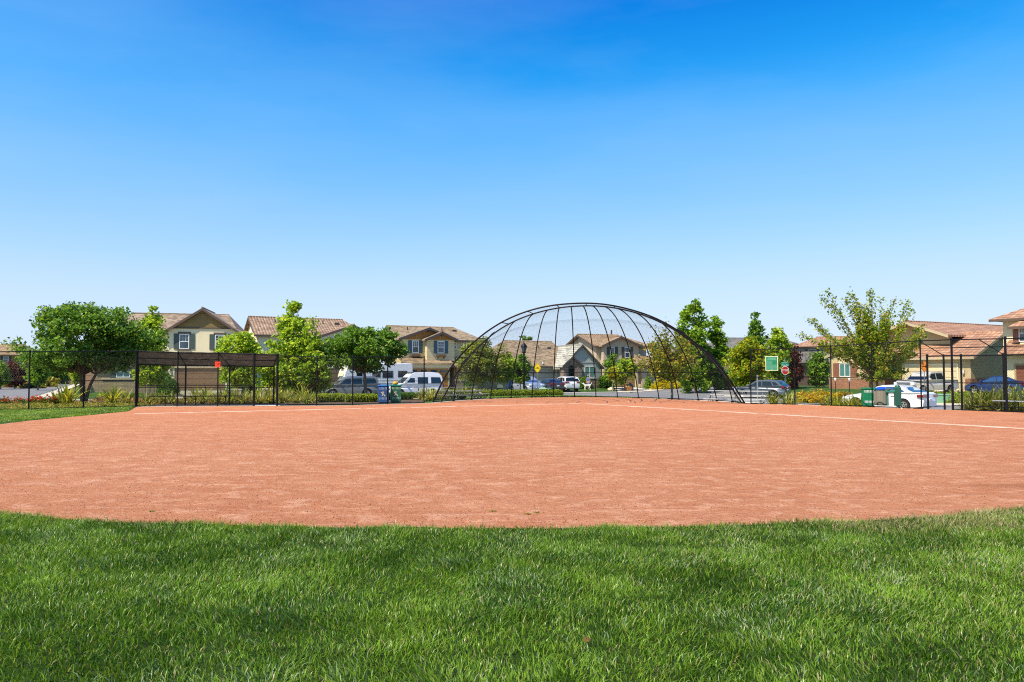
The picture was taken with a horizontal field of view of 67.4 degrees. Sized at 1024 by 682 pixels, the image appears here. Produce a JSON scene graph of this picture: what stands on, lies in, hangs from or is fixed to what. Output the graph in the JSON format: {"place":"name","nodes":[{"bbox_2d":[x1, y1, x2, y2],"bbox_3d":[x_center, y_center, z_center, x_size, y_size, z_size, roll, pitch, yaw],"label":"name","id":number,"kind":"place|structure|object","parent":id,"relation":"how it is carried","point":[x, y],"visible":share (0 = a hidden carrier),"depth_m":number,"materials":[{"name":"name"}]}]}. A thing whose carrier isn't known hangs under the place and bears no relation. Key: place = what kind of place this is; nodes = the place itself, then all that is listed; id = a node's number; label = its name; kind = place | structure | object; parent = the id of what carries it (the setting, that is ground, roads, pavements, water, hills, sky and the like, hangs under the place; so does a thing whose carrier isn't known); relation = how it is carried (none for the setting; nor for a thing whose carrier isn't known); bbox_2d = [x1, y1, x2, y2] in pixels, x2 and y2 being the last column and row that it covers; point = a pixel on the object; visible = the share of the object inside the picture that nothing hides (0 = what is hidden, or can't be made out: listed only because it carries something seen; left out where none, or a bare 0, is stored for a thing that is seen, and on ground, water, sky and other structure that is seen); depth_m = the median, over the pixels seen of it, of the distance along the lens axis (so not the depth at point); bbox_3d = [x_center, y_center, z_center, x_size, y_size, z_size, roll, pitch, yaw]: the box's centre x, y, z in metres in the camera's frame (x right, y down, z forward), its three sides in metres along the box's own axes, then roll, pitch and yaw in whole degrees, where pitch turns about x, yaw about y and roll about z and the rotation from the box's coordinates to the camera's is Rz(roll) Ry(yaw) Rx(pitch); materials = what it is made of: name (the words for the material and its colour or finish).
{"place":"outdoors","nodes":[
{"label":"outdoors","id":0,"kind":"place"},
{"bbox_2d":[0,384,71,400],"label":"road","id":1,"kind":"structure","parent":0,"point":[9,393],"depth_m":92.97,"materials":[{"name":"asphalt"}]},
{"bbox_2d":[0,405,135,422],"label":"side grass","id":2,"kind":"structure","parent":0,"point":[9,415],"depth_m":32.94,"materials":[{"name":"plant"}]},
{"bbox_2d":[389,372,443,392],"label":"camper van","id":3,"kind":"object","parent":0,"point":[433,379],"visible":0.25,"depth_m":72.96,"materials":[{"name":"white paint"}]},
{"bbox_2d":[0,384,1002,528],"bbox_3d":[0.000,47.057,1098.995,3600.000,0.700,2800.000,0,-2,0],"label":"ground","id":4,"kind":"structure","parent":0,"point":[797,390],"depth_m":71.17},
{"bbox_2d":[0,359,13,388],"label":"tree","id":5,"kind":"object","parent":4,"relation":"on","point":[6,370],"visible":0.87,"depth_m":104.71,"materials":[{"name":"green plant"}]},
{"bbox_2d":[5,359,28,388],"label":"plum tree","id":6,"kind":"object","parent":4,"relation":"on","point":[12,370],"visible":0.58,"depth_m":109.20,"materials":[{"name":"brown plant"}]},
{"bbox_2d":[0,344,35,363],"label":"house","id":7,"kind":"structure","parent":4,"relation":"on","point":[2,348],"depth_m":159.49,"materials":[{"name":"brown paint"}]},
{"bbox_2d":[22,356,52,389],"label":"tree","id":8,"kind":"object","parent":4,"relation":"on","point":[39,375],"visible":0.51,"depth_m":99.22,"materials":[{"name":"green plant"}]},
{"bbox_2d":[48,371,69,381],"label":"tree","id":9,"kind":"object","parent":4,"relation":"on","point":[61,378],"visible":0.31,"depth_m":149.12,"materials":[{"name":"green plant"}]},
{"bbox_2d":[44,381,84,403],"bbox_3d":[-24.583,2.808,42.386,2.312,1.472,2.744,-2,-3,38],"label":"strap leaved plant","id":10,"kind":"object","parent":4,"relation":"on","point":[69,399],"visible":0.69,"depth_m":42.27,"materials":[{"name":"green plant"}]},
{"bbox_2d":[0,350,138,409],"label":"chain link fence","id":11,"kind":"object","parent":4,"relation":"on","point":[83,376],"visible":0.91,"depth_m":37.05,"materials":[{"name":"black metal"}]},
{"bbox_2d":[0,402,153,408],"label":"ground cover","id":12,"kind":"object","parent":4,"relation":"on","point":[5,406],"visible":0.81,"depth_m":38.38,"materials":[{"name":"green plant"}]},
{"bbox_2d":[1,301,169,401],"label":"tree","id":13,"kind":"object","parent":4,"relation":"on","point":[110,332],"visible":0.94,"depth_m":48.75,"materials":[{"name":"green plant"}]},
{"bbox_2d":[96,383,125,402],"bbox_3d":[-22.417,2.910,42.783,2.437,1.260,2.046,-2,-3,42],"label":"strap leaved plant","id":14,"kind":"object","parent":4,"relation":"on","point":[111,395],"visible":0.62,"depth_m":42.80,"materials":[{"name":"green plant"}]},
{"bbox_2d":[129,305,175,395],"bbox_3d":[-28.321,1.021,59.901,3.354,7.710,3.433,-1,-3,24],"label":"tree","id":15,"kind":"object","parent":4,"relation":"on","point":[154,321],"visible":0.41,"depth_m":59.86,"materials":[{"name":"green plant"}]},
{"bbox_2d":[156,374,180,395],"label":"bush","id":16,"kind":"object","parent":4,"relation":"on","point":[168,389],"visible":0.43,"depth_m":70.07,"materials":[{"name":"green plant"}]},
{"bbox_2d":[91,307,250,393],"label":"house","id":17,"kind":"structure","parent":4,"relation":"on","point":[202,329],"depth_m":72.59,"materials":[{"name":"beige paint"}]},
{"bbox_2d":[179,334,188,348],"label":"window","id":18,"kind":"structure","parent":17,"relation":"in","point":[183,338],"depth_m":72.36,"materials":[{"name":"glass"}]},
{"bbox_2d":[175,368,224,389],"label":"garage door","id":19,"kind":"structure","parent":17,"relation":"in","point":[194,370],"depth_m":72.50,"materials":[{"name":"metal"}]},
{"bbox_2d":[135,350,278,405],"bbox_3d":[-16.072,1.998,40.522,7.596,3.029,1.724,0,-2,-7],"label":"shaded dugout","id":20,"kind":"object","parent":4,"relation":"on","point":[190,359],"visible":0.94,"depth_m":40.23,"materials":[{"name":"black metal"}]},
{"bbox_2d":[214,331,264,390],"bbox_3d":[-20.626,1.993,58.038,3.998,5.522,3.961,-2,-3,38],"label":"tree","id":21,"kind":"object","parent":4,"relation":"on","point":[246,339],"visible":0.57,"depth_m":57.34,"materials":[{"name":"green plant"}]},
{"bbox_2d":[137,403,414,406],"bbox_3d":[-11.573,3.416,40.835,15.510,0.001,2.133,1,-2,-18],"label":"concrete strip","id":22,"kind":"object","parent":4,"relation":"on","point":[312,405],"visible":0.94,"depth_m":40.53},
{"bbox_2d":[149,395,240,404],"bbox_3d":[-16.762,3.167,40.649,4.578,0.542,0.280,0,-2,-7],"label":"player bench","id":23,"kind":"object","parent":22,"relation":"on","point":[194,396],"visible":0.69,"depth_m":40.54,"materials":[{"name":"black metal"}]},
{"bbox_2d":[278,355,424,405],"bbox_3d":[-8.391,2.147,41.528,8.103,2.814,1.055,1,-3,-26],"label":"chain link fence","id":24,"kind":"object","parent":22,"relation":"on","point":[352,373],"visible":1,"depth_m":40.92,"materials":[{"name":"black metal"}]},
{"bbox_2d":[245,299,333,396],"bbox_3d":[-16.001,0.816,56.234,6.528,7.696,5.558,0,-2,0],"label":"tree","id":25,"kind":"object","parent":4,"relation":"on","point":[288,326],"visible":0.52,"depth_m":55.00,"materials":[{"name":"green plant"}]},
{"bbox_2d":[167,399,432,404],"bbox_3d":[-16.524,3.884,46.842,34.005,0.431,15.159,1,-3,-28],"label":"planting bed","id":26,"kind":"object","parent":4,"relation":"on","point":[405,401],"visible":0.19,"depth_m":43.34,"materials":[{"name":"soil"}]},
{"bbox_2d":[36,394,60,403],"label":"flower shrub","id":27,"kind":"object","parent":26,"relation":"on","point":[50,399],"visible":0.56,"depth_m":42.08,"materials":[{"name":"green plant"}]},
{"bbox_2d":[19,397,295,404],"bbox_3d":[-22.026,3.881,49.393,23.864,0.864,12.975,0,-2,0],"label":"ground cover","id":28,"kind":"object","parent":26,"relation":"on","point":[181,402],"visible":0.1,"depth_m":43.94,"materials":[{"name":"green plant"}]},
{"bbox_2d":[288,316,332,392],"bbox_3d":[-14.313,1.354,54.983,3.355,6.374,2.997,0,-2,0],"label":"tree","id":29,"kind":"object","parent":26,"relation":"on","point":[314,342],"visible":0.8,"depth_m":54.46,"materials":[{"name":"green plant"}]},
{"bbox_2d":[313,393,344,401],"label":"hedge","id":30,"kind":"object","parent":26,"relation":"on","point":[326,396],"visible":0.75,"depth_m":45.26,"materials":[{"name":"green plant"}]},
{"bbox_2d":[343,393,377,401],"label":"hedge","id":31,"kind":"object","parent":26,"relation":"on","point":[361,399],"visible":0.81,"depth_m":45.38,"materials":[{"name":"green plant"}]},
{"bbox_2d":[320,324,409,393],"bbox_3d":[-11.130,1.712,56.916,6.882,5.820,6.632,0,-2,0],"label":"tree","id":32,"kind":"object","parent":26,"relation":"on","point":[369,342],"visible":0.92,"depth_m":55.89,"materials":[{"name":"green plant"}]},
{"bbox_2d":[378,385,389,402],"bbox_3d":[-7.403,3.032,44.270,0.673,1.010,0.673,0,-2,-8],"label":"litter bin","id":33,"kind":"object","parent":26,"relation":"on","point":[380,393],"visible":0.81,"depth_m":43.96,"materials":[{"name":"plastic"}]},
{"bbox_2d":[390,385,401,401],"bbox_3d":[-6.810,3.062,45.010,0.673,1.010,0.673,0,-2,-10],"label":"litter bin","id":34,"kind":"object","parent":26,"relation":"on","point":[395,394],"visible":0.87,"depth_m":44.71,"materials":[{"name":"plastic"}]},
{"bbox_2d":[377,392,420,399],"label":"hedge","id":35,"kind":"object","parent":26,"relation":"on","point":[408,395],"visible":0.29,"depth_m":51.20,"materials":[{"name":"green plant"}]},
{"bbox_2d":[244,316,359,389],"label":"house","id":36,"kind":"structure","parent":4,"relation":"on","point":[262,328],"depth_m":81.75,"materials":[{"name":"beige paint"}]},
{"bbox_2d":[338,361,412,384],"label":"camper trailer","id":37,"kind":"object","parent":4,"relation":"on","point":[393,377],"visible":0.19,"depth_m":77.67,"materials":[{"name":"metal"}]},
{"bbox_2d":[380,325,499,389],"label":"house","id":38,"kind":"structure","parent":4,"relation":"on","point":[437,347],"depth_m":84.05,"materials":[{"name":"beige"}]},
{"bbox_2d":[412,341,418,352],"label":"window","id":39,"kind":"structure","parent":38,"relation":"in","point":[415,344],"depth_m":83.76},
{"bbox_2d":[413,368,447,388],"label":"garage door","id":40,"kind":"structure","parent":38,"relation":"in","point":[442,372],"depth_m":83.17,"materials":[{"name":"brown wood"}]},
{"bbox_2d":[414,387,488,398],"bbox_3d":[-4.179,3.497,51.785,5.326,0.750,2.100,2,-3,-41],"label":"bleacher","id":41,"kind":"object","parent":4,"relation":"on","point":[474,390],"visible":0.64,"depth_m":51.79,"materials":[{"name":"grey metal"}]},
{"bbox_2d":[454,336,510,388],"bbox_3d":[-2.409,2.212,62.822,4.899,5.406,4.671,0,-2,0],"label":"tree","id":42,"kind":"object","parent":4,"relation":"on","point":[489,356],"visible":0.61,"depth_m":62.24,"materials":[{"name":"green plant"}]},
{"bbox_2d":[436,388,563,398],"bbox_3d":[-0.818,4.012,58.554,12.156,0.978,2.122,2,-3,-42],"label":"hedge","id":43,"kind":"object","parent":4,"relation":"on","point":[518,393],"visible":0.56,"depth_m":58.60,"materials":[{"name":"green plant"}]},
{"bbox_2d":[495,353,517,388],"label":"tree","id":44,"kind":"object","parent":4,"relation":"on","point":[508,362],"visible":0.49,"depth_m":64.64,"materials":[{"name":"green plant"}]},
{"bbox_2d":[513,354,532,389],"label":"tree","id":45,"kind":"object","parent":4,"relation":"on","point":[518,378],"visible":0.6,"depth_m":69.75,"materials":[{"name":"green plant"}]},
{"bbox_2d":[521,343,526,388],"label":"street lamp","id":46,"kind":"object","parent":4,"relation":"on","point":[523,345],"visible":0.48,"depth_m":65.87,"materials":[{"name":"black metal"}]},
{"bbox_2d":[510,376,543,389],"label":"minivan","id":47,"kind":"object","parent":4,"relation":"on","point":[527,385],"visible":0.44,"depth_m":85.05,"materials":[{"name":"silver paint"}]},
{"bbox_2d":[492,340,603,388],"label":"house","id":48,"kind":"structure","parent":4,"relation":"on","point":[565,353],"depth_m":97.00,"materials":[{"name":"grey paint"}]},
{"bbox_2d":[530,369,554,380],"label":"garage door","id":49,"kind":"structure","parent":48,"relation":"in","point":[550,375],"depth_m":97.00,"materials":[{"name":"metal"}]},
{"bbox_2d":[467,394,653,398],"bbox_3d":[6.143,4.223,57.557,18.751,0.656,17.070,-1,-2,17],"label":"lawn strip","id":50,"kind":"object","parent":4,"relation":"on","point":[516,396],"visible":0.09,"depth_m":54.13,"materials":[{"name":"green plant"}]},
{"bbox_2d":[432,302,744,402],"bbox_3d":[4.248,0.969,48.094,17.668,5.705,13.358,0,-2,0],"label":"backstop","id":51,"kind":"object","parent":4,"relation":"on","point":[708,355],"visible":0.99,"depth_m":47.69,"materials":[{"name":"black metal"}]},
{"bbox_2d":[600,353,616,386],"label":"young tree","id":52,"kind":"object","parent":4,"relation":"on","point":[604,378],"visible":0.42,"depth_m":94.64,"materials":[{"name":"green plant"}]},
{"bbox_2d":[606,366,619,390],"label":"young tree","id":53,"kind":"object","parent":4,"relation":"on","point":[611,368],"visible":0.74,"depth_m":91.69,"materials":[{"name":"green plant"}]},
{"bbox_2d":[567,330,677,387],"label":"house","id":54,"kind":"structure","parent":4,"relation":"on","point":[600,357],"depth_m":100.19,"materials":[{"name":"beige paint"}]},
{"bbox_2d":[614,357,638,390],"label":"young tree","id":55,"kind":"object","parent":4,"relation":"on","point":[625,369],"visible":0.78,"depth_m":92.52,"materials":[{"name":"green plant"}]},
{"bbox_2d":[649,379,677,388],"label":"bush","id":56,"kind":"object","parent":4,"relation":"on","point":[662,385],"visible":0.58,"depth_m":93.31,"materials":[{"name":"yellow plant"}]},
{"bbox_2d":[635,317,700,397],"bbox_3d":[12.237,1.448,60.145,5.237,6.748,5.846,0,-2,0],"label":"tree","id":57,"kind":"object","parent":4,"relation":"on","point":[674,364],"visible":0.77,"depth_m":59.35,"materials":[{"name":"green plant"}]},
{"bbox_2d":[674,298,718,392],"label":"tree","id":58,"kind":"object","parent":4,"relation":"on","point":[698,331],"visible":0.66,"depth_m":83.48,"materials":[{"name":"green plant"}]},
{"bbox_2d":[706,315,731,389],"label":"tree","id":59,"kind":"object","parent":4,"relation":"on","point":[716,339],"visible":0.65,"depth_m":85.53,"materials":[{"name":"green plant"}]},
{"bbox_2d":[720,334,769,386],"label":"tree","id":60,"kind":"object","parent":4,"relation":"on","point":[738,368],"visible":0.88,"depth_m":75.25,"materials":[{"name":"green plant"}]},
{"bbox_2d":[708,337,798,369],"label":"house","id":61,"kind":"structure","parent":4,"relation":"on","point":[733,340],"depth_m":119.83,"materials":[{"name":"brown paint"}]},
{"bbox_2d":[743,311,769,347],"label":"tree","id":62,"kind":"object","parent":4,"relation":"on","point":[755,328],"visible":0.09,"depth_m":85.70,"materials":[{"name":"green plant"}]},
{"bbox_2d":[764,390,780,402],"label":"strap leaved plant","id":63,"kind":"object","parent":4,"relation":"on","point":[771,398],"visible":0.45,"depth_m":45.81,"materials":[{"name":"green plant"}]},
{"bbox_2d":[763,326,793,383],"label":"tree","id":64,"kind":"object","parent":4,"relation":"on","point":[778,337],"visible":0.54,"depth_m":79.43,"materials":[{"name":"green plant"}]},
{"bbox_2d":[773,392,802,404],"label":"strap leaved plant","id":65,"kind":"object","parent":4,"relation":"on","point":[787,398],"visible":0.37,"depth_m":45.15,"materials":[{"name":"green plant"}]},
{"bbox_2d":[784,342,805,387],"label":"plum tree","id":66,"kind":"object","parent":4,"relation":"on","point":[798,365],"visible":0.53,"depth_m":83.43,"materials":[{"name":"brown plant"}]},
{"bbox_2d":[804,351,829,387],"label":"tree","id":67,"kind":"object","parent":4,"relation":"on","point":[818,370],"visible":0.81,"depth_m":83.51,"materials":[{"name":"green plant"}]},
{"bbox_2d":[796,336,853,383],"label":"house","id":68,"kind":"structure","parent":4,"relation":"on","point":[807,343],"depth_m":107.25,"materials":[{"name":"grey paint"}]},
{"bbox_2d":[795,287,928,385],"bbox_3d":[22.740,0.418,50.000,8.462,8.041,5.122,-1,-2,15],"label":"tree","id":69,"kind":"object","parent":4,"relation":"on","point":[868,330],"visible":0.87,"depth_m":49.11,"materials":[{"name":"green plant"}]},
{"bbox_2d":[824,320,1002,391],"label":"house","id":70,"kind":"structure","parent":4,"relation":"on","point":[940,330],"depth_m":69.37,"materials":[{"name":"beige paint"}]},
{"bbox_2d":[839,363,850,376],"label":"window","id":71,"kind":"structure","parent":70,"relation":"in","point":[846,371],"depth_m":77.79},
{"bbox_2d":[906,365,956,389],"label":"garage door","id":72,"kind":"structure","parent":70,"relation":"in","point":[912,368],"depth_m":67.90,"materials":[{"name":"metal"}]},
{"bbox_2d":[964,376,1023,394],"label":"saloon car","id":73,"kind":"object","parent":4,"relation":"on","point":[987,385],"visible":0.48,"depth_m":59.67,"materials":[{"name":"blue paint"}]},
{"bbox_2d":[989,308,1023,380],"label":"house","id":74,"kind":"structure","parent":4,"relation":"on","point":[1013,324],"depth_m":58.67,"materials":[{"name":"beige paint"}]},
{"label":"concrete strip","id":75,"kind":"structure","parent":4,"relation":"on","visible":0},
{"bbox_2d":[750,339,921,408],"bbox_3d":[16.699,1.755,40.094,8.734,3.480,0.766,-2,-3,43],"label":"chain link fence","id":76,"kind":"object","parent":75,"relation":"on","point":[871,378],"visible":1,"depth_m":40.01,"materials":[{"name":"black metal"}]},
{"bbox_2d":[765,356,777,370],"bbox_3d":[14.297,1.231,42.275,0.666,0.796,0.010,-1,-3,26],"label":"notice board","id":77,"kind":"object","parent":76,"relation":"attached to","point":[771,363],"visible":1,"depth_m":42.28,"materials":[{"name":"metal"}]},
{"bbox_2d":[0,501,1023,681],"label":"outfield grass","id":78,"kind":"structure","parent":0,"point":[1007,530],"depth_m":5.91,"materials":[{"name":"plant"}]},
{"bbox_2d":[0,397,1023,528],"bbox_3d":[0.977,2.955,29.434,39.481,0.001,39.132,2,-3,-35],"label":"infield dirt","id":79,"kind":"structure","parent":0,"point":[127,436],"depth_m":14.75,"materials":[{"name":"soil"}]},
{"bbox_2d":[135,403,578,413],"bbox_3d":[-6.070,3.290,37.727,22.447,0.001,0.686,1,-3,-28],"label":"foul line","id":80,"kind":"object","parent":79,"relation":"on","point":[330,409],"visible":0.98,"depth_m":36.17,"materials":[{"name":"paint"}]},
{"bbox_2d":[703,390,767,402],"bbox_3d":[13.782,3.447,47.161,3.623,0.770,2.250,-1,-3,25],"label":"bleacher","id":81,"kind":"object","parent":79,"relation":"on","point":[761,396],"visible":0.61,"depth_m":46.89,"materials":[{"name":"white metal"}]},
{"bbox_2d":[594,404,1023,428],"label":"foul line","id":82,"kind":"object","parent":79,"relation":"on","point":[829,417],"visible":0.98,"depth_m":29.09,"materials":[{"name":"paint"}]},
{"bbox_2d":[861,387,873,405],"bbox_3d":[18.600,2.914,40.173,0.574,0.950,0.574,-1,-2,14],"label":"litter bin","id":83,"kind":"object","parent":79,"relation":"on","point":[867,394],"visible":0.73,"depth_m":39.94,"materials":[{"name":"plastic"}]},
{"bbox_2d":[875,387,886,405],"bbox_3d":[19.638,2.929,40.782,0.638,0.990,0.638,0,-2,0],"label":"litter bin","id":84,"kind":"object","parent":79,"relation":"on","point":[882,395],"visible":0.91,"depth_m":40.54,"materials":[{"name":"plastic"}]},
{"bbox_2d":[885,385,901,405],"bbox_3d":[20.045,2.862,40.500,0.840,1.100,0.400,-1,-2,16],"label":"drinking fountain","id":85,"kind":"object","parent":79,"relation":"on","point":[896,395],"visible":0.94,"depth_m":40.30,"materials":[{"name":"metal"}]},
{"bbox_2d":[921,336,1023,411],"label":"open dugout frame","id":86,"kind":"object","parent":79,"relation":"on","point":[1004,355],"visible":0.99,"depth_m":35.51,"materials":[{"name":"black metal"}]},
{"bbox_2d":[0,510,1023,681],"bbox_3d":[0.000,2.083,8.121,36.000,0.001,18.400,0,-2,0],"label":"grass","id":87,"kind":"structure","parent":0,"point":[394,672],"depth_m":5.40,"materials":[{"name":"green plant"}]},
{"bbox_2d":[0,0,1023,356],"label":"sky","id":88,"kind":"structure","parent":0,"point":[468,166],"materials":[{"name":"blue"}]},
{"bbox_2d":[563,393,624,395],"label":"road","id":89,"kind":"structure","parent":0,"point":[597,394],"depth_m":78.79,"materials":[{"name":"asphalt"}]},
{"bbox_2d":[321,376,379,393],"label":"car","id":90,"kind":"object","parent":89,"relation":"on","point":[346,384],"visible":0.41,"depth_m":68.79,"materials":[{"name":"grey paint"}]},
{"bbox_2d":[614,387,663,391],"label":"driveway","id":91,"kind":"structure","parent":0,"point":[633,390],"depth_m":93.21,"materials":[{"name":"concrete"}]},
{"bbox_2d":[634,387,736,395],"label":"road","id":92,"kind":"structure","parent":0,"point":[664,391],"depth_m":84.82,"materials":[{"name":"asphalt"}]},
{"bbox_2d":[608,393,960,409],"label":"road","id":93,"kind":"structure","parent":0,"point":[941,407],"depth_m":68.55,"materials":[{"name":"asphalt"}]},
{"bbox_2d":[734,379,790,397],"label":"hatchback","id":94,"kind":"object","parent":93,"relation":"on","point":[767,386],"visible":0.63,"depth_m":67.86,"materials":[{"name":"paint"}]},
{"bbox_2d":[842,384,937,408],"bbox_3d":[22.067,3.299,45.087,2.179,1.495,4.900,2,-3,-37],"label":"saloon car","id":95,"kind":"object","parent":93,"relation":"on","point":[914,397],"visible":0.47,"depth_m":43.46,"materials":[{"name":"white paint"}]},
{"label":"driveway","id":96,"kind":"structure","parent":0,"visible":0},
{"bbox_2d":[894,371,958,393],"bbox_3d":[34.203,3.482,63.389,5.700,1.950,2.261,1,-3,-26],"label":"pickup truck","id":97,"kind":"object","parent":96,"relation":"on","point":[935,380],"visible":0.44,"depth_m":62.63,"materials":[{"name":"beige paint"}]},
{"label":"driveway","id":98,"kind":"structure","parent":0,"visible":0},
{"bbox_2d":[540,378,564,389],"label":"saloon car","id":99,"kind":"object","parent":98,"relation":"on","point":[547,384],"visible":0.55,"depth_m":85.95,"materials":[{"name":"blue paint"}]},
{"bbox_2d":[558,376,579,390],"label":"compact crossover","id":100,"kind":"object","parent":98,"relation":"on","point":[569,381],"visible":0.59,"depth_m":87.34,"materials":[{"name":"white paint"}]},
{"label":"planting bed","id":101,"kind":"structure","parent":0,"visible":0},
{"bbox_2d":[954,390,980,410],"bbox_3d":[22.878,2.989,38.153,2.268,1.480,2.461,-2,-3,45],"label":"strap leaved plant","id":102,"kind":"object","parent":101,"relation":"on","point":[969,406],"visible":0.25,"depth_m":37.95,"materials":[{"name":"green plant"}]},
{"bbox_2d":[964,389,996,409],"bbox_3d":[23.279,2.968,38.016,2.732,1.516,2.825,0,-2,-10],"label":"strap leaved plant","id":103,"kind":"object","parent":101,"relation":"on","point":[987,396],"visible":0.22,"depth_m":37.56,"materials":[{"name":"green plant"}]},
{"bbox_2d":[966,386,1010,411],"bbox_3d":[23.447,2.826,37.650,2.953,1.776,2.721,0,-2,6],"label":"strap leaved plant","id":104,"kind":"object","parent":101,"relation":"on","point":[990,396],"visible":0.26,"depth_m":37.50,"materials":[{"name":"green plant"}]},
{"bbox_2d":[978,386,1009,411],"bbox_3d":[23.533,2.929,37.180,3.308,1.528,3.011,-1,-3,27],"label":"strap leaved plant","id":105,"kind":"object","parent":101,"relation":"on","point":[991,404],"visible":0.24,"depth_m":36.99,"materials":[{"name":"green plant"}]},
{"bbox_2d":[987,384,1023,410],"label":"strap leaved plant","id":106,"kind":"object","parent":101,"relation":"on","point":[1016,404],"visible":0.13,"depth_m":36.62,"materials":[{"name":"green plant"}]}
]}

